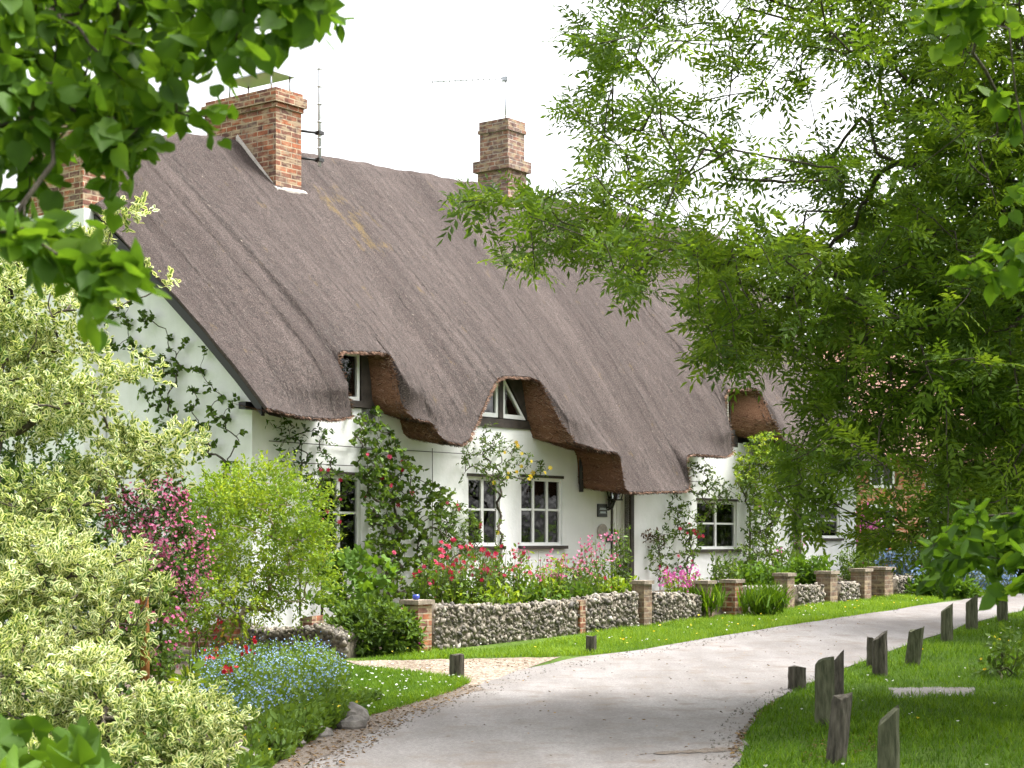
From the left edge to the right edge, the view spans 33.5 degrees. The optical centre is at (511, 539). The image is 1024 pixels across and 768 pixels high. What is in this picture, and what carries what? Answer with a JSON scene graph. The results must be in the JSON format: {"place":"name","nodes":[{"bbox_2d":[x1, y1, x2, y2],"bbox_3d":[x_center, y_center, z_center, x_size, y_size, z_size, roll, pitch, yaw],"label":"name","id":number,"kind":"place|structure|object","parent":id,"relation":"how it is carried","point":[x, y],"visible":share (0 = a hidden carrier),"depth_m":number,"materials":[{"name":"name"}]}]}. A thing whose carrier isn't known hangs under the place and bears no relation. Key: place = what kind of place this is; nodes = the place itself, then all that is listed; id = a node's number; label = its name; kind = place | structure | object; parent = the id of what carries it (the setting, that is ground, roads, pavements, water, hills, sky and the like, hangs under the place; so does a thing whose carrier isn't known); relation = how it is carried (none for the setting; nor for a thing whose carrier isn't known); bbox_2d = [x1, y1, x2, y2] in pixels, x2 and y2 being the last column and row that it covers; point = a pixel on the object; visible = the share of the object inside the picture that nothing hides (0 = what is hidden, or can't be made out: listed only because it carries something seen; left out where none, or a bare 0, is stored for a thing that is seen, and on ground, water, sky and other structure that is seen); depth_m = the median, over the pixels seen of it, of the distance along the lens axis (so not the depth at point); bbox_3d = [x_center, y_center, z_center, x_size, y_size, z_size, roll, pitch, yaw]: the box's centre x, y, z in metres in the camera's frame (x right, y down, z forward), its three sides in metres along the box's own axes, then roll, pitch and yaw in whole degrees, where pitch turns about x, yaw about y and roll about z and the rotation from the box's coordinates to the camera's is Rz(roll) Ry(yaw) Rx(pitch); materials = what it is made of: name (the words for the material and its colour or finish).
{"place":"outdoors","nodes":[
{"label":"outdoors","id":0,"kind":"place"},
{"bbox_2d":[0,646,342,767],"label":"flower bank","id":1,"kind":"structure","parent":0,"point":[185,663],"depth_m":19.50,"materials":[{"name":"plant"}]},
{"bbox_2d":[0,368,163,748],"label":"green bush","id":2,"kind":"object","parent":1,"relation":"on","point":[13,466],"visible":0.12,"depth_m":15.14,"materials":[{"name":"green plant"}]},
{"bbox_2d":[0,508,178,717],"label":"variegated shrub","id":3,"kind":"object","parent":1,"relation":"on","point":[101,568],"visible":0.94,"depth_m":12.35,"materials":[{"name":"green plant"}]},
{"bbox_2d":[0,190,212,714],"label":"variegated shrub","id":4,"kind":"object","parent":1,"relation":"on","point":[29,403],"visible":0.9,"depth_m":14.10,"materials":[{"name":"green plant"}]},
{"bbox_2d":[0,607,261,767],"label":"variegated shrub","id":5,"kind":"object","parent":1,"relation":"on","point":[95,673],"visible":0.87,"depth_m":10.46,"materials":[{"name":"green plant"}]},
{"bbox_2d":[96,584,204,692],"bbox_3d":[-2.925,0.924,13.659,0.776,1.254,1.440,0,0,0],"label":"weigela bush","id":6,"kind":"object","parent":1,"relation":"on","point":[167,647],"visible":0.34,"depth_m":13.54,"materials":[{"name":"green plant"}]},
{"bbox_2d":[97,472,220,679],"bbox_3d":[-2.985,0.514,14.225,1.090,2.172,1.269,0,0,0],"label":"weigela bush","id":7,"kind":"object","parent":1,"relation":"on","point":[181,528],"visible":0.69,"depth_m":14.13,"materials":[{"name":"pink plant"}]},
{"bbox_2d":[179,643,206,688],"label":"leafy stem plant","id":8,"kind":"object","parent":1,"relation":"on","point":[195,666],"visible":0.37,"depth_m":14.95,"materials":[{"name":"green plant"}]},
{"bbox_2d":[220,657,253,697],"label":"wallflower","id":9,"kind":"object","parent":1,"relation":"on","point":[224,669],"visible":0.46,"depth_m":15.78,"materials":[{"name":"red plant"}]},
{"bbox_2d":[179,631,353,737],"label":"forget me nots","id":10,"kind":"object","parent":1,"relation":"on","point":[319,673],"visible":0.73,"depth_m":16.53,"materials":[{"name":"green plant"}]},
{"bbox_2d":[267,729,292,757],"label":"leafy tuft","id":11,"kind":"object","parent":1,"relation":"on","point":[280,740],"visible":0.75,"depth_m":12.21,"materials":[{"name":"green plant"}]},
{"bbox_2d":[229,685,375,767],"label":"bank greenery","id":12,"kind":"object","parent":1,"relation":"on","point":[292,714],"visible":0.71,"depth_m":12.98,"materials":[{"name":"green plant"}]},
{"bbox_2d":[295,716,328,740],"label":"leafy tuft","id":13,"kind":"object","parent":1,"relation":"on","point":[314,729],"visible":0.62,"depth_m":13.31,"materials":[{"name":"green plant"}]},
{"bbox_2d":[325,704,348,726],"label":"leafy tuft","id":14,"kind":"object","parent":1,"relation":"on","point":[336,720],"visible":0.52,"depth_m":14.20,"materials":[{"name":"green plant"}]},
{"bbox_2d":[336,715,366,729],"bbox_3d":[-1.351,1.564,14.338,0.203,0.179,0.256,0,0,36],"label":"edging stone","id":15,"kind":"object","parent":1,"relation":"on","point":[354,722],"visible":0.71,"depth_m":14.27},
{"bbox_2d":[345,702,369,720],"bbox_3d":[-1.419,1.555,14.968,0.336,0.266,0.320,0,0,-23],"label":"edging stone","id":16,"kind":"object","parent":1,"relation":"on","point":[356,709],"visible":0.38,"depth_m":14.88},
{"bbox_2d":[0,0,1023,350],"label":"sky","id":17,"kind":"structure","parent":0,"point":[381,105],"materials":[{"name":"white"}]},
{"bbox_2d":[3,574,1023,767],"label":"ground","id":18,"kind":"structure","parent":0,"point":[563,657],"depth_m":15.69,"materials":[{"name":"plant"}]},
{"bbox_2d":[0,713,144,767],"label":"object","id":19,"kind":"object","parent":18,"relation":"on","point":[78,745],"visible":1,"depth_m":5.83,"materials":[{"name":"green plant"}]},
{"bbox_2d":[140,596,149,734],"bbox_3d":[-2.723,1.007,12.600,0.067,1.186,0.064,0,0,-22],"label":"rusty post","id":20,"kind":"object","parent":18,"relation":"on","point":[146,667],"visible":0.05,"depth_m":12.57,"materials":[{"name":"metal"}]},
{"bbox_2d":[0,0,354,353],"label":"lime tree","id":21,"kind":"object","parent":18,"relation":"on","point":[115,111],"visible":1,"depth_m":4.57,"materials":[{"name":"green plant"}]},
{"bbox_2d":[151,449,353,651],"bbox_3d":[-3.463,0.202,20.903,2.256,2.701,3.255,0,0,31],"label":"spirea bush","id":22,"kind":"object","parent":18,"relation":"on","point":[225,499],"visible":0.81,"depth_m":20.96,"materials":[{"name":"green plant"}]},
{"bbox_2d":[179,615,355,658],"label":"rubble wall","id":23,"kind":"structure","parent":18,"relation":"on","point":[331,633],"depth_m":22.08,"materials":[{"name":"grey stone"}]},
{"bbox_2d":[272,684,483,767],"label":"soil margin","id":24,"kind":"object","parent":18,"relation":"on","point":[304,753],"visible":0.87,"depth_m":13.87,"materials":[{"name":"soil"},{"name":"gravel"},{"name":"dead leaves"}]},
{"bbox_2d":[342,664,471,715],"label":"grass","id":25,"kind":"structure","parent":18,"relation":"on","point":[415,691],"depth_m":18.34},
{"bbox_2d":[0,43,889,638],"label":"thatched cottage","id":26,"kind":"structure","parent":18,"relation":"on","point":[328,293],"depth_m":28.29,"materials":[{"name":"paint"}]},
{"bbox_2d":[104,301,247,616],"bbox_3d":[-4.876,-1.165,24.560,3.204,4.930,0.458,0,0,36],"label":"climbing rose","id":27,"kind":"object","parent":26,"relation":"attached to","point":[212,413],"visible":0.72,"depth_m":24.54,"materials":[{"name":"green plant"}]},
{"bbox_2d":[265,416,341,616],"bbox_3d":[-3.050,-0.334,24.395,0.462,2.868,1.656,0,0,40],"label":"climbing rose","id":28,"kind":"object","parent":26,"relation":"attached to","point":[309,455],"visible":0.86,"depth_m":24.44,"materials":[{"name":"green plant"}]},
{"bbox_2d":[300,467,356,614],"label":"climbing rose","id":29,"kind":"object","parent":26,"relation":"attached to","point":[338,499],"visible":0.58,"depth_m":24.74,"materials":[{"name":"green plant"}]},
{"bbox_2d":[319,471,358,556],"bbox_3d":[-2.573,-0.366,25.256,0.200,1.297,1.071,0,0,37],"label":"window","id":30,"kind":"structure","parent":26,"relation":"in","point":[351,521],"depth_m":25.45,"materials":[{"name":"white paint"}]},
{"bbox_2d":[339,353,359,400],"bbox_3d":[-2.497,-2.454,25.398,0.070,0.722,0.571,0,0,37],"label":"window","id":31,"kind":"structure","parent":26,"relation":"in","point":[351,363],"depth_m":25.54,"materials":[{"name":"white paint"}]},
{"bbox_2d":[348,405,462,599],"bbox_3d":[-1.631,-0.448,25.836,0.889,3.176,2.813,0,0,36],"label":"climbing rose","id":32,"kind":"object","parent":26,"relation":"attached to","point":[376,476],"visible":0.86,"depth_m":25.70,"materials":[{"name":"green plant"}]},
{"bbox_2d":[435,499,487,569],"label":"climbing rose","id":33,"kind":"object","parent":26,"relation":"attached to","point":[458,508],"visible":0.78,"depth_m":27.34,"materials":[{"name":"green plant"}]},
{"bbox_2d":[465,473,505,549],"bbox_3d":[-0.482,-0.464,28.016,0.200,1.246,1.014,0,0,37],"label":"window","id":34,"kind":"structure","parent":26,"relation":"in","point":[480,495],"depth_m":28.05,"materials":[{"name":"white paint"}]},
{"bbox_2d":[481,383,497,417],"bbox_3d":[-0.488,-2.395,28.073,0.140,0.715,0.670,0,0,37],"label":"window","id":35,"kind":"structure","parent":26,"relation":"in","point":[495,393],"depth_m":28.26,"materials":[{"name":"white paint"}]},
{"bbox_2d":[456,421,551,572],"bbox_3d":[-0.139,-0.424,28.121,0.483,3.048,2.478,0,0,38],"label":"climbing rose","id":36,"kind":"object","parent":26,"relation":"attached to","point":[500,473],"visible":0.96,"depth_m":27.95,"materials":[{"name":"green plant"}]},
{"bbox_2d":[503,380,524,419],"bbox_3d":[-0.017,-2.395,28.695,0.140,0.715,0.650,0,0,37],"label":"window","id":37,"kind":"structure","parent":26,"relation":"in","point":[520,416],"depth_m":28.62,"materials":[{"name":"white paint"}]},
{"bbox_2d":[518,474,567,548],"bbox_3d":[0.495,-0.482,29.304,0.200,1.272,1.372,0,0,37],"label":"window","id":38,"kind":"structure","parent":26,"relation":"in","point":[541,503],"depth_m":29.37,"materials":[{"name":"white paint"}]},
{"bbox_2d":[613,494,623,576],"bbox_3d":[1.903,0.100,31.302,0.130,1.900,0.565,0,0,37],"label":"door","id":39,"kind":"structure","parent":26,"relation":"in","point":[618,509],"depth_m":31.40,"materials":[{"name":"white paint"}]},
{"bbox_2d":[644,458,742,586],"bbox_3d":[3.519,-0.285,32.883,0.642,2.771,4.000,0,0,37],"label":"climbing rose","id":40,"kind":"object","parent":26,"relation":"attached to","point":[690,532],"visible":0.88,"depth_m":32.68,"materials":[{"name":"green plant"}]},
{"bbox_2d":[695,498,741,551],"bbox_3d":[4.087,-0.295,34.044,0.200,1.070,1.736,0,0,37],"label":"window","id":41,"kind":"structure","parent":26,"relation":"in","point":[719,534],"depth_m":34.17,"materials":[{"name":"white paint"}]},
{"bbox_2d":[732,430,782,555],"bbox_3d":[4.927,-0.564,34.047,0.853,3.328,2.803,0,0,24],"label":"wisteria","id":42,"kind":"object","parent":26,"relation":"attached to","point":[751,468],"visible":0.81,"depth_m":33.77,"materials":[{"name":"green plant"}]},
{"bbox_2d":[732,429,793,573],"bbox_3d":[5.222,-0.578,34.804,0.875,3.357,3.278,0,0,35],"label":"wisteria","id":43,"kind":"object","parent":26,"relation":"attached to","point":[765,537],"visible":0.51,"depth_m":34.44,"materials":[{"name":"green plant"}]},
{"bbox_2d":[780,486,791,565],"bbox_3d":[5.806,-0.150,36.511,0.060,2.000,0.768,0,0,37],"label":"door","id":44,"kind":"structure","parent":26,"relation":"in","point":[782,543],"depth_m":36.53,"materials":[{"name":"white paint"}]},
{"bbox_2d":[818,503,843,540],"bbox_3d":[7.054,-0.408,37.959,0.200,0.846,1.238,0,0,37],"label":"window","id":45,"kind":"structure","parent":26,"relation":"in","point":[826,536],"depth_m":38.15,"materials":[{"name":"white paint"}]},
{"bbox_2d":[346,657,557,685],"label":"gravel drive","id":46,"kind":"structure","parent":18,"relation":"on","point":[477,673],"depth_m":20.90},
{"bbox_2d":[449,653,463,677],"bbox_3d":[-0.625,1.509,19.223,0.179,0.446,0.145,0,0,0],"label":"post stump","id":47,"kind":"object","parent":18,"relation":"on","point":[456,663],"visible":0.61,"depth_m":19.16,"materials":[{"name":"grey wood"}]},
{"bbox_2d":[399,580,716,652],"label":"flint garden wall","id":48,"kind":"structure","parent":18,"relation":"on","point":[451,624],"depth_m":25.06,"materials":[{"name":"stone"}]},
{"bbox_2d":[586,635,596,651],"bbox_3d":[1.055,1.458,22.650,0.150,0.394,0.125,0,0,0],"label":"post stump","id":49,"kind":"object","parent":18,"relation":"on","point":[591,642],"visible":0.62,"depth_m":22.60,"materials":[{"name":"grey wood"}]},
{"bbox_2d":[304,594,1023,767],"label":"lane","id":50,"kind":"structure","parent":18,"relation":"on","point":[528,734],"depth_m":16.41,"materials":[{"name":"asphalt"}]},
{"bbox_2d":[277,612,895,767],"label":"leaf litter","id":51,"kind":"object","parent":50,"relation":"on","point":[462,687],"visible":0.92,"depth_m":13.92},
{"bbox_2d":[308,608,899,767],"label":"grit","id":52,"kind":"object","parent":50,"relation":"on","point":[729,741],"visible":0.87,"depth_m":15.81,"materials":[{"name":"gravel"}]},
{"bbox_2d":[640,746,739,753],"bbox_3d":[1.381,1.587,12.784,0.961,0.001,0.292,0,0,-25],"label":"lane patch","id":53,"kind":"object","parent":50,"relation":"on","point":[716,749],"visible":0.99,"depth_m":12.81,"materials":[{"name":"asphalt"}]},
{"bbox_2d":[352,583,1004,660],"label":"verge grass","id":54,"kind":"structure","parent":18,"relation":"on","point":[745,621],"depth_m":25.79,"materials":[{"name":"plant"}]},
{"bbox_2d":[347,595,1015,766],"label":"daisies","id":55,"kind":"object","parent":18,"relation":"on","point":[575,643],"visible":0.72,"depth_m":18.64,"materials":[{"name":"white plant"}]},
{"bbox_2d":[672,577,731,615],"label":"long grass tuft","id":56,"kind":"object","parent":18,"relation":"on","point":[717,598],"visible":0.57,"depth_m":28.65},
{"bbox_2d":[436,0,1023,583],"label":"ash tree","id":57,"kind":"object","parent":18,"relation":"on","point":[946,160],"visible":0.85,"depth_m":14.73,"materials":[{"name":"green plant"}]},
{"bbox_2d":[735,577,796,615],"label":"long grass tuft","id":58,"kind":"object","parent":18,"relation":"on","point":[770,599],"visible":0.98,"depth_m":29.15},
{"bbox_2d":[719,568,872,615],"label":"flint garden wall","id":59,"kind":"structure","parent":18,"relation":"on","point":[827,586],"depth_m":31.96,"materials":[{"name":"stone"}]},
{"bbox_2d":[788,665,805,690],"bbox_3d":[3.025,1.540,18.066,0.196,0.408,0.149,0,0,0],"label":"post stump","id":60,"kind":"object","parent":18,"relation":"on","point":[796,676],"visible":0.6,"depth_m":18.00,"materials":[{"name":"grey wood"}]},
{"bbox_2d":[815,656,834,726],"bbox_3d":[2.695,1.377,14.644,0.184,0.752,0.083,0,0,0],"label":"wooden post","id":61,"kind":"object","parent":18,"relation":"on","point":[824,683],"visible":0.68,"depth_m":14.61,"materials":[{"name":"grey wood"}]},
{"bbox_2d":[825,692,852,764],"bbox_3d":[2.329,1.422,12.169,0.210,0.664,0.130,0,0,0],"label":"wooden post","id":62,"kind":"object","parent":18,"relation":"on","point":[839,728],"visible":0.95,"depth_m":12.12,"materials":[{"name":"grey wood"}]},
{"bbox_2d":[834,650,843,694],"bbox_3d":[2.921,1.369,15.298,0.142,0.765,0.069,0,0,0],"label":"wooden post","id":63,"kind":"object","parent":18,"relation":"on","point":[839,673],"visible":0.34,"depth_m":15.27,"materials":[{"name":"grey wood"}]},
{"bbox_2d":[866,636,873,667],"bbox_3d":[4.383,1.440,20.670,0.151,0.533,0.125,0,0,0],"label":"post stump","id":64,"kind":"object","parent":18,"relation":"on","point":[869,650],"visible":0.34,"depth_m":20.63,"materials":[{"name":"grey wood"}]},
{"bbox_2d":[872,631,887,677],"bbox_3d":[4.236,1.382,19.574,0.188,0.690,0.156,0,0,0],"label":"wooden post","id":65,"kind":"object","parent":18,"relation":"on","point":[879,654],"visible":0.72,"depth_m":19.51,"materials":[{"name":"grey wood"}]},
{"bbox_2d":[747,169,1021,352],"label":"broadleaf tree","id":66,"kind":"object","parent":18,"relation":"on","point":[829,221],"visible":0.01,"depth_m":55.25,"materials":[{"name":"green plant"}]},
{"bbox_2d":[856,539,913,572],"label":"leafy bush","id":67,"kind":"object","parent":18,"relation":"on","point":[884,562],"visible":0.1,"depth_m":39.56,"materials":[{"name":"green plant"}]},
{"bbox_2d":[877,705,899,767],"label":"wooden post","id":68,"kind":"object","parent":18,"relation":"on","point":[888,750],"visible":1,"depth_m":10.77,"materials":[{"name":"grey wood"}]},
{"bbox_2d":[873,547,932,575],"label":"ceanothus bush","id":69,"kind":"object","parent":18,"relation":"on","point":[889,555],"visible":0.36,"depth_m":37.80,"materials":[{"name":"blue plant"}]},
{"bbox_2d":[823,318,996,566],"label":"brick house","id":70,"kind":"structure","parent":18,"relation":"on","point":[899,487],"depth_m":46.31,"materials":[{"name":"tile"}]},
{"bbox_2d":[870,461,894,487],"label":"window","id":71,"kind":"structure","parent":70,"relation":"in","point":[893,481],"depth_m":45.83,"materials":[{"name":"white paint"}]},
{"bbox_2d":[863,567,965,596],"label":"flint garden wall","id":72,"kind":"structure","parent":18,"relation":"on","point":[884,581],"depth_m":34.34,"materials":[{"name":"brick"}]},
{"bbox_2d":[905,627,923,665],"bbox_3d":[4.912,1.376,20.794,0.274,0.655,0.111,0,0,0],"label":"wooden post","id":73,"kind":"object","parent":18,"relation":"on","point":[914,645],"visible":0.73,"depth_m":20.75,"materials":[{"name":"grey wood"}]},
{"bbox_2d":[941,603,952,641],"bbox_3d":[6.216,1.255,24.315,0.169,0.708,0.142,0,0,-15],"label":"wooden post","id":74,"kind":"object","parent":18,"relation":"on","point":[946,623],"visible":0.77,"depth_m":24.26,"materials":[{"name":"grey wood"}]},
{"bbox_2d":[906,558,1018,591],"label":"ceanothus bush","id":75,"kind":"object","parent":18,"relation":"on","point":[981,577],"visible":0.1,"depth_m":35.71,"materials":[{"name":"blue plant"}]},
{"bbox_2d":[905,0,1023,611],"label":"lime tree","id":76,"kind":"object","parent":18,"relation":"on","point":[980,542],"visible":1,"depth_m":7.59,"materials":[{"name":"green plant"}]},
{"bbox_2d":[965,594,977,630],"bbox_3d":[7.091,1.195,26.226,0.186,0.717,0.159,0,0,0],"label":"wooden post","id":77,"kind":"object","parent":18,"relation":"on","point":[971,612],"visible":0.72,"depth_m":26.17,"materials":[{"name":"grey wood"}]},
{"bbox_2d":[930,84,1023,510],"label":"broadleaf tree","id":78,"kind":"object","parent":18,"relation":"on","point":[975,385],"visible":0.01,"depth_m":40.95,"materials":[{"name":"green plant"}]},
{"bbox_2d":[965,622,1023,679],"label":"young shrub","id":79,"kind":"object","parent":18,"relation":"on","point":[1018,661],"visible":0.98,"depth_m":19.43,"materials":[{"name":"green plant"}]},
{"bbox_2d":[997,601,1007,620],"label":"wooden post","id":80,"kind":"object","parent":18,"relation":"on","point":[1002,610],"visible":0.47,"depth_m":27.98,"materials":[{"name":"grey wood"}]},
{"bbox_2d":[330,575,897,648],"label":"garden soil","id":81,"kind":"structure","parent":0,"point":[720,611],"depth_m":31.37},
{"bbox_2d":[303,541,398,611],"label":"shrub","id":82,"kind":"object","parent":81,"relation":"on","point":[363,583],"visible":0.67,"depth_m":23.81,"materials":[{"name":"green plant"}]},
{"bbox_2d":[319,590,427,657],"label":"leafy bush","id":83,"kind":"object","parent":81,"relation":"on","point":[367,625],"visible":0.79,"depth_m":22.30,"materials":[{"name":"green plant"}]},
{"bbox_2d":[405,547,468,604],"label":"rose bush","id":84,"kind":"object","parent":81,"relation":"on","point":[434,591],"visible":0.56,"depth_m":24.17,"materials":[{"name":"green plant"}]},
{"bbox_2d":[429,537,511,603],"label":"rose bush","id":85,"kind":"object","parent":81,"relation":"on","point":[482,582],"visible":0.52,"depth_m":24.78,"materials":[{"name":"green plant"}]},
{"bbox_2d":[436,575,538,604],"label":"leafy clump","id":86,"kind":"object","parent":81,"relation":"on","point":[499,597],"visible":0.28,"depth_m":24.68,"materials":[{"name":"green plant"}]},
{"bbox_2d":[474,544,538,602],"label":"rose bush","id":87,"kind":"object","parent":81,"relation":"on","point":[503,576],"visible":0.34,"depth_m":25.54,"materials":[{"name":"green plant"}]},
{"bbox_2d":[513,543,575,601],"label":"valerian plant","id":88,"kind":"object","parent":81,"relation":"on","point":[541,578],"visible":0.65,"depth_m":26.21,"materials":[{"name":"green plant"}]},
{"bbox_2d":[509,580,592,602],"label":"leafy clump","id":89,"kind":"object","parent":81,"relation":"on","point":[573,592],"visible":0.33,"depth_m":26.09,"materials":[{"name":"green plant"}]},
{"bbox_2d":[546,554,602,595],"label":"valerian plant","id":90,"kind":"object","parent":81,"relation":"on","point":[576,572],"visible":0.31,"depth_m":26.96,"materials":[{"name":"green plant"}]},
{"bbox_2d":[547,565,609,597],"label":"leafy clump","id":91,"kind":"object","parent":81,"relation":"on","point":[593,591],"visible":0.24,"depth_m":26.63,"materials":[{"name":"green plant"}]},
{"bbox_2d":[573,532,627,592],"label":"valerian plant","id":92,"kind":"object","parent":81,"relation":"on","point":[598,561],"visible":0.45,"depth_m":27.54,"materials":[{"name":"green plant"}]},
{"bbox_2d":[582,572,638,594],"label":"leafy clump","id":93,"kind":"object","parent":81,"relation":"on","point":[610,583],"visible":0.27,"depth_m":27.19,"materials":[{"name":"green plant"}]},
{"bbox_2d":[609,522,633,589],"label":"columnar plant","id":94,"kind":"object","parent":81,"relation":"on","point":[622,573],"visible":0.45,"depth_m":29.48,"materials":[{"name":"green plant"}]},
{"bbox_2d":[641,527,664,589],"bbox_3d":[2.607,0.424,31.768,0.370,1.352,0.840,0,0,33],"label":"tree","id":95,"kind":"object","parent":81,"relation":"on","point":[648,536],"visible":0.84,"depth_m":31.89,"materials":[{"name":"green plant"}]},
{"bbox_2d":[658,564,703,592],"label":"magenta flowers","id":96,"kind":"object","parent":81,"relation":"on","point":[671,578],"visible":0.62,"depth_m":28.91,"materials":[{"name":"pink plant"}]},
{"bbox_2d":[706,547,745,590],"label":"leafy clump","id":97,"kind":"object","parent":81,"relation":"on","point":[721,574],"visible":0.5,"depth_m":30.45,"materials":[{"name":"green plant"}]},
{"bbox_2d":[731,552,803,585],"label":"leafy clump","id":98,"kind":"object","parent":81,"relation":"on","point":[753,575],"visible":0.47,"depth_m":31.27,"materials":[{"name":"green plant"}]},
{"bbox_2d":[771,535,809,577],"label":"foxglove clump","id":99,"kind":"object","parent":81,"relation":"on","point":[793,552],"visible":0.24,"depth_m":33.86,"materials":[{"name":"green plant"}]},
{"bbox_2d":[790,550,838,584],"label":"leafy clump","id":100,"kind":"object","parent":81,"relation":"on","point":[807,574],"visible":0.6,"depth_m":32.89,"materials":[{"name":"green plant"}]},
{"bbox_2d":[833,545,876,580],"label":"leafy clump","id":101,"kind":"object","parent":81,"relation":"on","point":[845,572],"visible":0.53,"depth_m":35.29,"materials":[{"name":"green plant"}]},
{"bbox_2d":[903,571,984,598],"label":"leafy bush","id":102,"kind":"object","parent":81,"relation":"on","point":[965,587],"visible":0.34,"depth_m":34.19,"materials":[{"name":"green plant"}]},
{"bbox_2d":[729,610,1023,767],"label":"lawn grass","id":103,"kind":"structure","parent":0,"point":[1015,712],"depth_m":15.43,"materials":[{"name":"plant"}]},
{"bbox_2d":[889,686,974,697],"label":"path","id":104,"kind":"structure","parent":0,"point":[926,689],"depth_m":17.93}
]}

